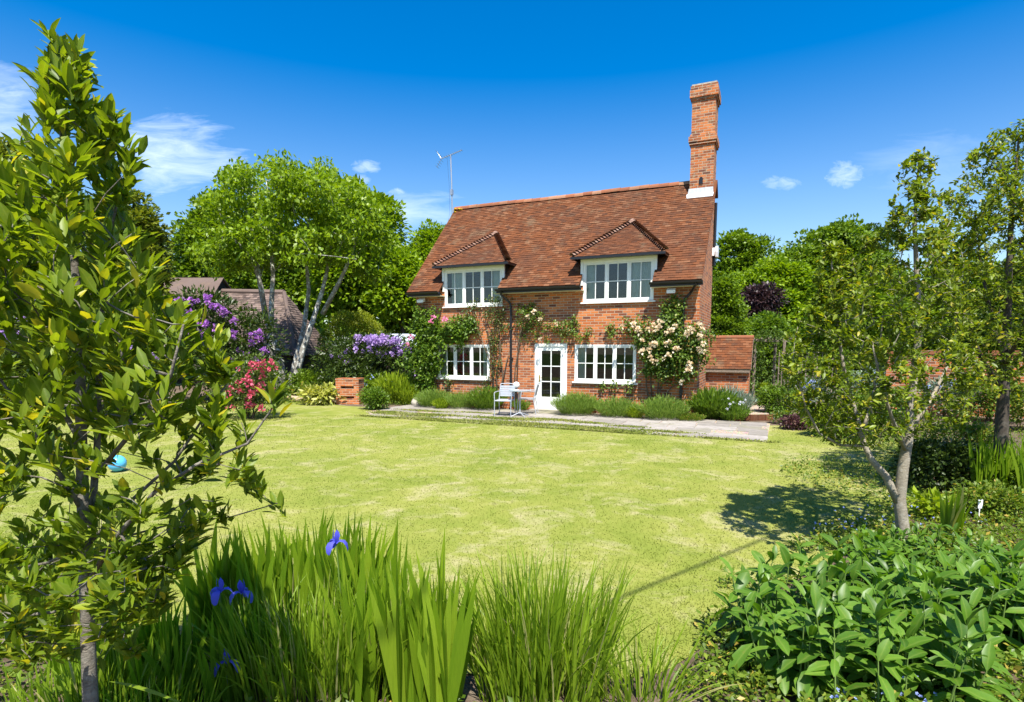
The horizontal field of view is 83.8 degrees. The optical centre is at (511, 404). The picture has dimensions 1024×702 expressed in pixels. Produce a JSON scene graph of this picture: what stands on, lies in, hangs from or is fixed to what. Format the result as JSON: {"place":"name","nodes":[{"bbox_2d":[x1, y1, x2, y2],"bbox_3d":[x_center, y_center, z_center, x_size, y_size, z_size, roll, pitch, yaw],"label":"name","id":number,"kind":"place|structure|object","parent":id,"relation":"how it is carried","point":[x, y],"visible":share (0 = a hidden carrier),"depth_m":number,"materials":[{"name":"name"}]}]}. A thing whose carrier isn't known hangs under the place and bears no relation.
{"place":"outdoors","nodes":[
{"label":"outdoors","id":0,"kind":"place"},
{"bbox_2d":[382,319,416,333],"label":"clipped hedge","id":1,"kind":"object","parent":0,"point":[390,327],"visible":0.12,"depth_m":34.06,"materials":[{"name":"green plant"}]},
{"bbox_2d":[0,401,951,677],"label":"lawn","id":2,"kind":"structure","parent":0,"point":[340,413],"depth_m":7.56,"materials":[{"name":"plant"}]},
{"bbox_2d":[108,455,126,471],"bbox_3d":[-6.236,0.928,9.015,0.260,0.260,0.260,0,6,0],"label":"ball","id":3,"kind":"object","parent":2,"relation":"on","point":[121,461],"visible":0.76,"depth_m":8.95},
{"bbox_2d":[203,350,291,418],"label":"azalea","id":4,"kind":"object","parent":2,"relation":"on","point":[246,383],"visible":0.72,"depth_m":15.26,"materials":[{"name":"pink plant"}]},
{"bbox_2d":[68,355,885,386],"bbox_3d":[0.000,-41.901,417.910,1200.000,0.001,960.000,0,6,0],"label":"ground","id":5,"kind":"structure","parent":0,"point":[859,371],"depth_m":42.94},
{"bbox_2d":[166,191,244,297],"bbox_3d":[-21.430,-8.804,41.507,6.805,12.835,6.001,0,6,0],"label":"broadleaf tree","id":6,"kind":"object","parent":5,"relation":"on","point":[186,234],"visible":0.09,"depth_m":39.48,"materials":[{"name":"green plant"}]},
{"bbox_2d":[210,224,327,331],"bbox_3d":[-16.285,-7.425,39.657,9.029,10.479,7.707,0,6,0],"label":"broadleaf tree","id":7,"kind":"object","parent":5,"relation":"on","point":[291,283],"visible":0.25,"depth_m":37.64,"materials":[{"name":"green plant"}]},
{"bbox_2d":[298,172,414,336],"bbox_3d":[-9.547,-7.825,35.464,7.361,12.150,6.382,0,6,0],"label":"broadleaf tree","id":8,"kind":"object","parent":5,"relation":"on","point":[349,294],"visible":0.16,"depth_m":34.29,"materials":[{"name":"green plant"}]},
{"bbox_2d":[359,245,423,333],"bbox_3d":[-6.543,-5.436,33.707,4.885,7.766,4.496,0,6,0],"label":"broadleaf tree","id":9,"kind":"object","parent":5,"relation":"on","point":[389,300],"visible":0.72,"depth_m":32.42,"materials":[{"name":"green plant"}]},
{"bbox_2d":[406,218,445,263],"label":"broadleaf tree","id":10,"kind":"object","parent":5,"relation":"on","point":[424,242],"visible":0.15,"depth_m":53.30,"materials":[{"name":"green plant"}]},
{"bbox_2d":[2,310,910,358],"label":"woodland","id":11,"kind":"object","parent":5,"relation":"on","point":[317,327],"depth_m":89.09,"materials":[{"name":"green plant"}]},
{"bbox_2d":[711,227,793,300],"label":"broadleaf tree","id":12,"kind":"object","parent":5,"relation":"on","point":[742,247],"visible":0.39,"depth_m":55.42,"materials":[{"name":"green plant"}]},
{"bbox_2d":[736,281,789,317],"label":"copper tree","id":13,"kind":"object","parent":5,"relation":"on","point":[759,298],"visible":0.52,"depth_m":34.70,"materials":[{"name":"purple plant"}]},
{"bbox_2d":[730,253,828,370],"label":"broadleaf tree","id":14,"kind":"object","parent":5,"relation":"on","point":[785,274],"visible":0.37,"depth_m":41.54,"materials":[{"name":"green plant"}]},
{"bbox_2d":[773,212,908,302],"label":"broadleaf tree","id":15,"kind":"object","parent":5,"relation":"on","point":[840,229],"visible":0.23,"depth_m":56.56,"materials":[{"name":"green plant"}]},
{"bbox_2d":[791,268,914,369],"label":"broadleaf tree","id":16,"kind":"object","parent":5,"relation":"on","point":[882,296],"visible":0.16,"depth_m":43.77,"materials":[{"name":"green plant"}]},
{"bbox_2d":[896,253,1022,349],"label":"broadleaf tree","id":17,"kind":"object","parent":5,"relation":"on","point":[933,316],"visible":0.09,"depth_m":48.04,"materials":[{"name":"green plant"}]},
{"bbox_2d":[949,250,1023,350],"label":"broadleaf tree","id":18,"kind":"object","parent":5,"relation":"on","point":[1013,307],"visible":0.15,"depth_m":45.03,"materials":[{"name":"green plant"}]},
{"bbox_2d":[0,381,1023,701],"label":"garden soil","id":19,"kind":"structure","parent":0,"point":[470,691],"depth_m":3.45,"materials":[{"name":"soil"}]},
{"bbox_2d":[0,136,41,374],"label":"feathery tree","id":20,"kind":"object","parent":19,"relation":"on","point":[4,151],"visible":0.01,"depth_m":22.90,"materials":[{"name":"green plant"}]},
{"bbox_2d":[0,515,167,640],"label":"iris clump","id":21,"kind":"object","parent":19,"relation":"on","point":[67,581],"visible":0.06,"depth_m":4.05,"materials":[{"name":"plant"}]},
{"bbox_2d":[0,261,178,410],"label":"rhododendron","id":22,"kind":"object","parent":19,"relation":"on","point":[4,354],"visible":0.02,"depth_m":16.28,"materials":[{"name":"green plant"}]},
{"bbox_2d":[0,623,233,701],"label":"grassy clump","id":23,"kind":"object","parent":19,"relation":"on","point":[73,693],"visible":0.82,"depth_m":2.98,"materials":[{"name":"plant"}]},
{"bbox_2d":[109,681,178,701],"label":"fallen blade","id":24,"kind":"object","parent":23,"relation":"on","point":[142,688],"visible":1,"depth_m":2.57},
{"bbox_2d":[79,188,180,352],"bbox_3d":[-17.537,-5.402,26.620,4.018,9.179,3.483,-2,6,-19],"label":"feathery tree","id":25,"kind":"object","parent":19,"relation":"on","point":[146,217],"visible":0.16,"depth_m":26.15,"materials":[{"name":"green plant"}]},
{"bbox_2d":[0,18,291,701],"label":"bay tree","id":26,"kind":"object","parent":19,"relation":"on","point":[60,321],"visible":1,"depth_m":2.02,"materials":[{"name":"green plant"}]},
{"bbox_2d":[44,585,268,701],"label":"iris clump","id":27,"kind":"object","parent":19,"relation":"on","point":[165,633],"visible":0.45,"depth_m":3.14,"materials":[{"name":"plant"}]},
{"bbox_2d":[152,284,290,402],"bbox_3d":[-10.285,-2.037,19.557,5.064,4.225,3.625,0,6,0],"label":"rhododendron","id":28,"kind":"object","parent":19,"relation":"on","point":[249,325],"visible":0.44,"depth_m":19.28,"materials":[{"name":"purple plant"}]},
{"bbox_2d":[163,277,331,385],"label":"tiled barn","id":29,"kind":"structure","parent":19,"relation":"on","point":[289,315],"depth_m":29.17,"materials":[{"name":"tile"}]},
{"bbox_2d":[155,510,402,683],"bbox_3d":[-1.490,1.161,3.791,1.376,0.918,1.115,-5,8,-40],"label":"iris clump","id":30,"kind":"object","parent":19,"relation":"on","point":[267,567],"visible":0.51,"depth_m":3.73,"materials":[{"name":"green"}]},
{"bbox_2d":[180,148,401,395],"bbox_3d":[-8.555,-5.328,22.300,8.640,10.195,6.506,0,6,0],"label":"pale trunked tree","id":31,"kind":"object","parent":19,"relation":"on","point":[288,193],"visible":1,"depth_m":20.89,"materials":[{"name":"green plant"}]},
{"bbox_2d":[176,566,410,701],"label":"grassy clump","id":32,"kind":"object","parent":19,"relation":"on","point":[311,656],"visible":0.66,"depth_m":3.13,"materials":[{"name":"plant"}]},
{"bbox_2d":[281,381,309,399],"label":"leafy plant","id":33,"kind":"object","parent":19,"relation":"on","point":[294,387],"visible":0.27,"depth_m":20.18,"materials":[{"name":"green plant"}]},
{"bbox_2d":[283,366,339,391],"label":"ground shrub","id":34,"kind":"object","parent":19,"relation":"on","point":[304,376],"visible":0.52,"depth_m":21.56,"materials":[{"name":"green plant"}]},
{"bbox_2d":[293,381,346,405],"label":"hosta","id":35,"kind":"object","parent":19,"relation":"on","point":[317,392],"visible":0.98,"depth_m":18.93,"materials":[{"name":"yellow plant"}]},
{"bbox_2d":[335,378,363,404],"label":"brick pier","id":36,"kind":"structure","parent":19,"relation":"on","point":[350,388],"depth_m":19.14,"materials":[{"name":"brick"}]},
{"bbox_2d":[316,310,387,376],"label":"domed shrub","id":37,"kind":"object","parent":19,"relation":"on","point":[344,316],"visible":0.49,"depth_m":27.00,"materials":[{"name":"green plant"}]},
{"bbox_2d":[304,329,416,396],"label":"rhododendron","id":38,"kind":"object","parent":19,"relation":"on","point":[380,358],"visible":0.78,"depth_m":21.02,"materials":[{"name":"green plant"}]},
{"bbox_2d":[355,386,390,409],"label":"round shrub","id":39,"kind":"object","parent":19,"relation":"on","point":[374,398],"visible":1,"depth_m":17.51,"materials":[{"name":"green plant"}]},
{"bbox_2d":[364,370,385,388],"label":"blue flowered plant","id":40,"kind":"object","parent":19,"relation":"on","point":[369,382],"visible":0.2,"depth_m":19.93,"materials":[{"name":"green plant"}]},
{"bbox_2d":[371,370,417,403],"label":"grassy perennial","id":41,"kind":"object","parent":19,"relation":"on","point":[388,382],"visible":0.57,"depth_m":19.05,"materials":[{"name":"green plant"}]},
{"bbox_2d":[328,556,463,684],"bbox_3d":[-0.707,1.306,3.499,0.893,0.690,0.781,0,6,0],"label":"grassy clump","id":42,"kind":"object","parent":19,"relation":"on","point":[383,584],"visible":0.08,"depth_m":3.56,"materials":[{"name":"plant"}]},
{"bbox_2d":[312,529,480,701],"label":"iris clump","id":43,"kind":"object","parent":19,"relation":"on","point":[430,663],"visible":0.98,"depth_m":3.02,"materials":[{"name":"plant"}]},
{"bbox_2d":[391,380,425,403],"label":"grassy perennial","id":44,"kind":"object","parent":19,"relation":"on","point":[411,392],"visible":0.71,"depth_m":18.87,"materials":[{"name":"green plant"}]},
{"bbox_2d":[0,398,1023,701],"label":"ground cover","id":45,"kind":"object","parent":19,"relation":"on","point":[722,672],"visible":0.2,"depth_m":3.89,"materials":[{"name":"green plant"}]},
{"bbox_2d":[813,495,986,701],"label":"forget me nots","id":46,"kind":"object","parent":45,"relation":"on","point":[844,692],"visible":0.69,"depth_m":3.11,"materials":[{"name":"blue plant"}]},
{"bbox_2d":[429,539,660,701],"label":"grassy clump","id":47,"kind":"object","parent":19,"relation":"on","point":[523,649],"visible":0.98,"depth_m":3.14,"materials":[{"name":"plant"}]},
{"bbox_2d":[405,80,720,416],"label":"brick cottage","id":48,"kind":"structure","parent":19,"relation":"on","point":[594,260],"depth_m":17.36,"materials":[{"name":"ceramic"}]},
{"bbox_2d":[392,303,478,392],"bbox_3d":[-2.555,-1.589,18.509,3.162,3.489,0.766,3,7,24],"label":"climbing rose","id":49,"kind":"object","parent":48,"relation":"attached to","point":[422,354],"visible":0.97,"depth_m":18.50,"materials":[{"name":"green plant"}]},
{"bbox_2d":[437,150,461,219],"bbox_3d":[-2.348,-8.105,21.272,1.012,2.675,0.415,2,6,19],"label":"tv aerial","id":50,"kind":"object","parent":48,"relation":"attached to","point":[451,192],"visible":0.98,"depth_m":21.25,"materials":[{"name":"grey metal"}]},
{"bbox_2d":[436,345,489,379],"bbox_3d":[-1.562,-1.372,18.432,2.030,1.125,0.192,3,7,24],"label":"window","id":51,"kind":"structure","parent":48,"relation":"in","point":[486,363],"depth_m":18.34,"materials":[{"name":"white paint"}]},
{"bbox_2d":[442,267,503,307],"bbox_3d":[-1.222,-3.673,18.036,2.180,1.185,0.192,3,7,24],"label":"window","id":52,"kind":"structure","parent":48,"relation":"in","point":[458,288],"depth_m":18.11,"materials":[{"name":"white paint"}]},
{"bbox_2d":[444,291,512,402],"bbox_3d":[-1.143,-1.773,17.994,2.552,3.718,0.430,3,7,24],"label":"wall clematis","id":53,"kind":"object","parent":48,"relation":"attached to","point":[491,334],"depth_m":17.78,"materials":[{"name":"green plant"}]},
{"bbox_2d":[538,347,563,409],"bbox_3d":[1.170,-0.795,17.229,0.850,1.900,0.107,3,7,24],"label":"door","id":54,"kind":"structure","parent":48,"relation":"in","point":[543,402],"depth_m":17.29,"materials":[{"name":"white paint"}]},
{"bbox_2d":[512,300,593,398],"bbox_3d":[1.175,-1.496,16.937,2.675,3.228,0.490,3,7,24],"label":"climbing rose","id":55,"kind":"object","parent":48,"relation":"attached to","point":[531,309],"visible":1,"depth_m":17.03,"materials":[{"name":"green plant"}]},
{"bbox_2d":[572,345,637,384],"bbox_3d":[2.687,-1.170,16.512,1.930,1.125,0.192,3,7,24],"label":"window","id":56,"kind":"structure","parent":48,"relation":"in","point":[580,351],"depth_m":16.57,"materials":[{"name":"white paint"}]},
{"bbox_2d":[580,258,655,303],"bbox_3d":[2.994,-3.472,16.129,2.140,1.185,0.192,3,7,24],"label":"window","id":57,"kind":"structure","parent":48,"relation":"in","point":[640,272],"depth_m":16.02,"materials":[{"name":"white paint"}]},
{"bbox_2d":[596,291,718,399],"bbox_3d":[3.860,-1.480,15.589,3.334,3.208,0.735,3,7,24],"label":"climbing rose","id":58,"kind":"object","parent":48,"relation":"attached to","point":[653,359],"visible":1,"depth_m":15.36,"materials":[{"name":"green plant"}]},
{"bbox_2d":[568,613,743,701],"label":"grassy clump","id":59,"kind":"object","parent":19,"relation":"on","point":[649,676],"visible":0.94,"depth_m":3.20,"materials":[{"name":"plant"}]},
{"bbox_2d":[685,384,744,418],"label":"tall perennial","id":60,"kind":"object","parent":19,"relation":"on","point":[709,403],"visible":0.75,"depth_m":15.20,"materials":[{"name":"green plant"}]},
{"bbox_2d":[706,335,753,400],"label":"brick outhouse","id":61,"kind":"structure","parent":19,"relation":"on","point":[732,354],"depth_m":17.41,"materials":[{"name":"ceramic"}]},
{"bbox_2d":[710,272,753,334],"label":"tree","id":62,"kind":"object","parent":19,"relation":"on","point":[727,306],"visible":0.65,"depth_m":22.85,"materials":[{"name":"green plant"}]},
{"bbox_2d":[708,382,759,415],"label":"blue perennial","id":63,"kind":"object","parent":19,"relation":"on","point":[749,401],"visible":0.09,"depth_m":15.80,"materials":[{"name":"grey plant"}]},
{"bbox_2d":[715,398,754,420],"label":"white daisies","id":64,"kind":"object","parent":19,"relation":"on","point":[728,412],"visible":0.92,"depth_m":14.88,"materials":[{"name":"green plant"}]},
{"bbox_2d":[734,403,773,420],"bbox_3d":[6.900,0.149,16.278,0.963,0.304,3.195,3,7,23],"label":"step edging","id":65,"kind":"object","parent":19,"relation":"on","point":[759,417],"visible":0.45,"depth_m":15.10,"materials":[{"name":"brick"}]},
{"bbox_2d":[746,328,791,396],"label":"garden arch","id":66,"kind":"structure","parent":19,"relation":"on","point":[759,338],"depth_m":20.39,"materials":[{"name":"plant"}]},
{"bbox_2d":[735,309,809,384],"bbox_3d":[11.062,-2.368,24.860,3.138,3.514,3.310,-6,8,-43],"label":"tree","id":67,"kind":"object","parent":19,"relation":"on","point":[770,320],"visible":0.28,"depth_m":24.28,"materials":[{"name":"green plant"}]},
{"bbox_2d":[753,383,796,414],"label":"leafy plant","id":68,"kind":"object","parent":19,"relation":"on","point":[769,395],"visible":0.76,"depth_m":15.68,"materials":[{"name":"green plant"}]},
{"bbox_2d":[767,410,789,423],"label":"perennial","id":69,"kind":"object","parent":19,"relation":"on","point":[779,414],"visible":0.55,"depth_m":14.54,"materials":[{"name":"green plant"}]},
{"bbox_2d":[775,413,809,430],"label":"purple perennial","id":70,"kind":"object","parent":19,"relation":"on","point":[788,421],"visible":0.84,"depth_m":13.42,"materials":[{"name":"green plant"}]},
{"bbox_2d":[777,352,832,406],"bbox_3d":[9.459,-0.825,18.523,0.052,1.769,2.168,-2,6,-20],"label":"trellis fence","id":71,"kind":"object","parent":19,"relation":"on","point":[808,376],"visible":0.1,"depth_m":18.68,"materials":[{"name":"brown wood"}]},
{"bbox_2d":[787,375,837,404],"bbox_3d":[9.428,-0.412,18.131,1.806,1.111,1.474,0,6,0],"label":"catmint","id":72,"kind":"object","parent":19,"relation":"on","point":[804,387],"visible":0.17,"depth_m":17.80,"materials":[{"name":"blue plant"}]},
{"bbox_2d":[799,341,853,378],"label":"tall shrub","id":73,"kind":"object","parent":19,"relation":"on","point":[846,363],"visible":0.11,"depth_m":27.67,"materials":[{"name":"green plant"}]},
{"bbox_2d":[800,396,879,437],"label":"border shrub","id":74,"kind":"object","parent":19,"relation":"on","point":[818,426],"visible":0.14,"depth_m":12.42,"materials":[{"name":"green plant"}]},
{"bbox_2d":[708,528,1019,701],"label":"broad leaved perennial","id":75,"kind":"object","parent":19,"relation":"on","point":[881,630],"visible":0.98,"depth_m":3.31,"materials":[{"name":"green plant"}]},
{"bbox_2d":[777,146,989,539],"bbox_3d":[3.652,-0.417,5.654,2.742,4.120,1.512,-4,7,-32],"label":"evergreen oak","id":76,"kind":"object","parent":19,"relation":"on","point":[838,299],"visible":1,"depth_m":5.43,"materials":[{"name":"green plant"}]},
{"bbox_2d":[844,383,927,429],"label":"border shrub","id":77,"kind":"object","parent":19,"relation":"on","point":[892,405],"visible":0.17,"depth_m":12.99,"materials":[{"name":"green plant"}]},
{"bbox_2d":[840,521,1009,591],"bbox_3d":[3.633,1.375,5.039,1.426,0.500,1.151,0,6,0],"label":"broad leaved perennial","id":78,"kind":"object","parent":19,"relation":"on","point":[924,560],"visible":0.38,"depth_m":5.13,"materials":[{"name":"green plant"}]},
{"bbox_2d":[906,485,954,522],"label":"primrose plant","id":79,"kind":"object","parent":19,"relation":"on","point":[927,500],"visible":0.72,"depth_m":6.58,"materials":[{"name":"green plant"}]},
{"bbox_2d":[881,435,997,493],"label":"dark shrub","id":80,"kind":"object","parent":19,"relation":"on","point":[927,455],"visible":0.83,"depth_m":7.67,"materials":[{"name":"green plant"}]},
{"bbox_2d":[917,376,988,418],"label":"flowering shrub","id":81,"kind":"object","parent":19,"relation":"on","point":[932,385],"visible":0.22,"depth_m":15.46,"materials":[{"name":"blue plant"}]},
{"bbox_2d":[885,350,1023,418],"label":"garden wall","id":82,"kind":"structure","parent":19,"relation":"on","point":[934,363],"depth_m":16.42,"materials":[{"name":"brick"}]},
{"bbox_2d":[937,485,975,539],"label":"iris clump","id":83,"kind":"object","parent":19,"relation":"on","point":[951,515],"visible":0.78,"depth_m":5.84,"materials":[{"name":"plant"}]},
{"bbox_2d":[912,415,1009,459],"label":"border shrub","id":84,"kind":"object","parent":19,"relation":"on","point":[966,429],"visible":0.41,"depth_m":9.36,"materials":[{"name":"green plant"}]},
{"bbox_2d":[923,119,1023,459],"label":"evergreen oak","id":85,"kind":"object","parent":19,"relation":"on","point":[1004,335],"visible":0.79,"depth_m":7.18,"materials":[{"name":"green plant"}]},
{"bbox_2d":[945,539,1023,673],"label":"broad leaved perennial","id":86,"kind":"object","parent":19,"relation":"on","point":[1002,598],"visible":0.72,"depth_m":3.84,"materials":[{"name":"green plant"}]},
{"bbox_2d":[949,478,1023,521],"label":"border plant","id":87,"kind":"object","parent":19,"relation":"on","point":[991,495],"visible":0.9,"depth_m":6.52,"materials":[{"name":"green plant"}]},
{"bbox_2d":[955,372,1022,421],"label":"border shrub","id":88,"kind":"object","parent":19,"relation":"on","point":[988,411],"visible":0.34,"depth_m":14.77,"materials":[{"name":"green plant"}]},
{"bbox_2d":[968,428,1023,498],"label":"iris clump","id":89,"kind":"object","parent":19,"relation":"on","point":[988,470],"visible":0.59,"depth_m":7.33,"materials":[{"name":"plant"}]},
{"bbox_2d":[981,453,1019,492],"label":"border plant","id":90,"kind":"object","parent":19,"relation":"on","point":[1012,480],"visible":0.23,"depth_m":7.30,"materials":[{"name":"green plant"}]},
{"bbox_2d":[988,382,1023,430],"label":"border shrub","id":91,"kind":"object","parent":19,"relation":"on","point":[1019,407],"visible":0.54,"depth_m":13.19,"materials":[{"name":"green plant"}]},
{"bbox_2d":[1008,440,1023,495],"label":"iris clump","id":92,"kind":"object","parent":19,"relation":"on","point":[1020,475],"visible":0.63,"depth_m":7.05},
{"bbox_2d":[0,0,1023,345],"label":"sky","id":93,"kind":"structure","parent":0,"point":[823,101],"materials":[{"name":"blue"}]},
{"bbox_2d":[366,404,769,441],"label":"paving","id":94,"kind":"structure","parent":0,"point":[755,430],"depth_m":14.79,"materials":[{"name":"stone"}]},
{"bbox_2d":[412,388,452,406],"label":"lavender","id":95,"kind":"object","parent":94,"relation":"on","point":[426,397],"visible":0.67,"depth_m":18.15,"materials":[{"name":"green plant"}]},
{"bbox_2d":[430,397,449,408],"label":"yellow perennial","id":96,"kind":"object","parent":94,"relation":"on","point":[440,403],"visible":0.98,"depth_m":17.75,"materials":[{"name":"green plant"}]},
{"bbox_2d":[444,391,473,408],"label":"lavender","id":97,"kind":"object","parent":94,"relation":"on","point":[456,399],"visible":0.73,"depth_m":17.75,"materials":[{"name":"green plant"}]},
{"bbox_2d":[463,384,508,409],"bbox_3d":[-0.774,-0.249,17.636,1.530,0.805,1.430,0,6,0],"label":"leafy mound","id":98,"kind":"object","parent":94,"relation":"on","point":[484,399],"visible":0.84,"depth_m":17.39,"materials":[{"name":"green plant"}]},
{"bbox_2d":[494,383,515,416],"bbox_3d":[-0.193,-0.143,16.065,0.522,0.898,0.620,1,6,14],"label":"bistro chair","id":99,"kind":"object","parent":94,"relation":"on","point":[505,392],"visible":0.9,"depth_m":16.25,"materials":[{"name":"metal"}]},
{"bbox_2d":[517,383,539,413],"bbox_3d":[0.477,-0.190,16.511,0.620,0.898,0.522,1,6,10],"label":"bistro chair","id":100,"kind":"object","parent":94,"relation":"on","point":[531,398],"visible":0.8,"depth_m":16.35,"materials":[{"name":"metal"}]},
{"bbox_2d":[353,408,782,442],"bbox_3d":[0.772,0.414,14.854,11.486,0.048,2.195,3,7,24],"label":"moss","id":101,"kind":"object","parent":94,"relation":"on","point":[423,415],"visible":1,"depth_m":14.59,"materials":[{"name":"plant"}]},
{"bbox_2d":[549,390,601,414],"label":"lavender","id":102,"kind":"object","parent":94,"relation":"on","point":[578,404],"visible":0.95,"depth_m":16.07,"materials":[{"name":"green plant"}]},
{"bbox_2d":[593,396,640,417],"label":"lavender","id":103,"kind":"object","parent":94,"relation":"on","point":[612,407],"visible":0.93,"depth_m":15.63,"materials":[{"name":"green plant"}]},
{"bbox_2d":[623,405,647,417],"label":"perennial","id":104,"kind":"object","parent":94,"relation":"on","point":[634,412],"visible":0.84,"depth_m":15.45,"materials":[{"name":"green plant"}]},
{"bbox_2d":[633,392,690,419],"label":"lavender","id":105,"kind":"object","parent":94,"relation":"on","point":[655,408],"visible":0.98,"depth_m":15.13,"materials":[{"name":"green plant"}]},
{"bbox_2d":[676,411,706,420],"bbox_3d":[4.722,0.298,15.025,0.834,0.264,0.562,0,6,0],"label":"leafy mound","id":106,"kind":"object","parent":94,"relation":"on","point":[695,416],"visible":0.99,"depth_m":14.94,"materials":[{"name":"green plant"}]},
{"bbox_2d":[853,222,898,257],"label":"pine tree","id":107,"kind":"object","parent":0,"point":[874,227],"visible":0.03,"depth_m":67.16,"materials":[{"name":"green plant"}]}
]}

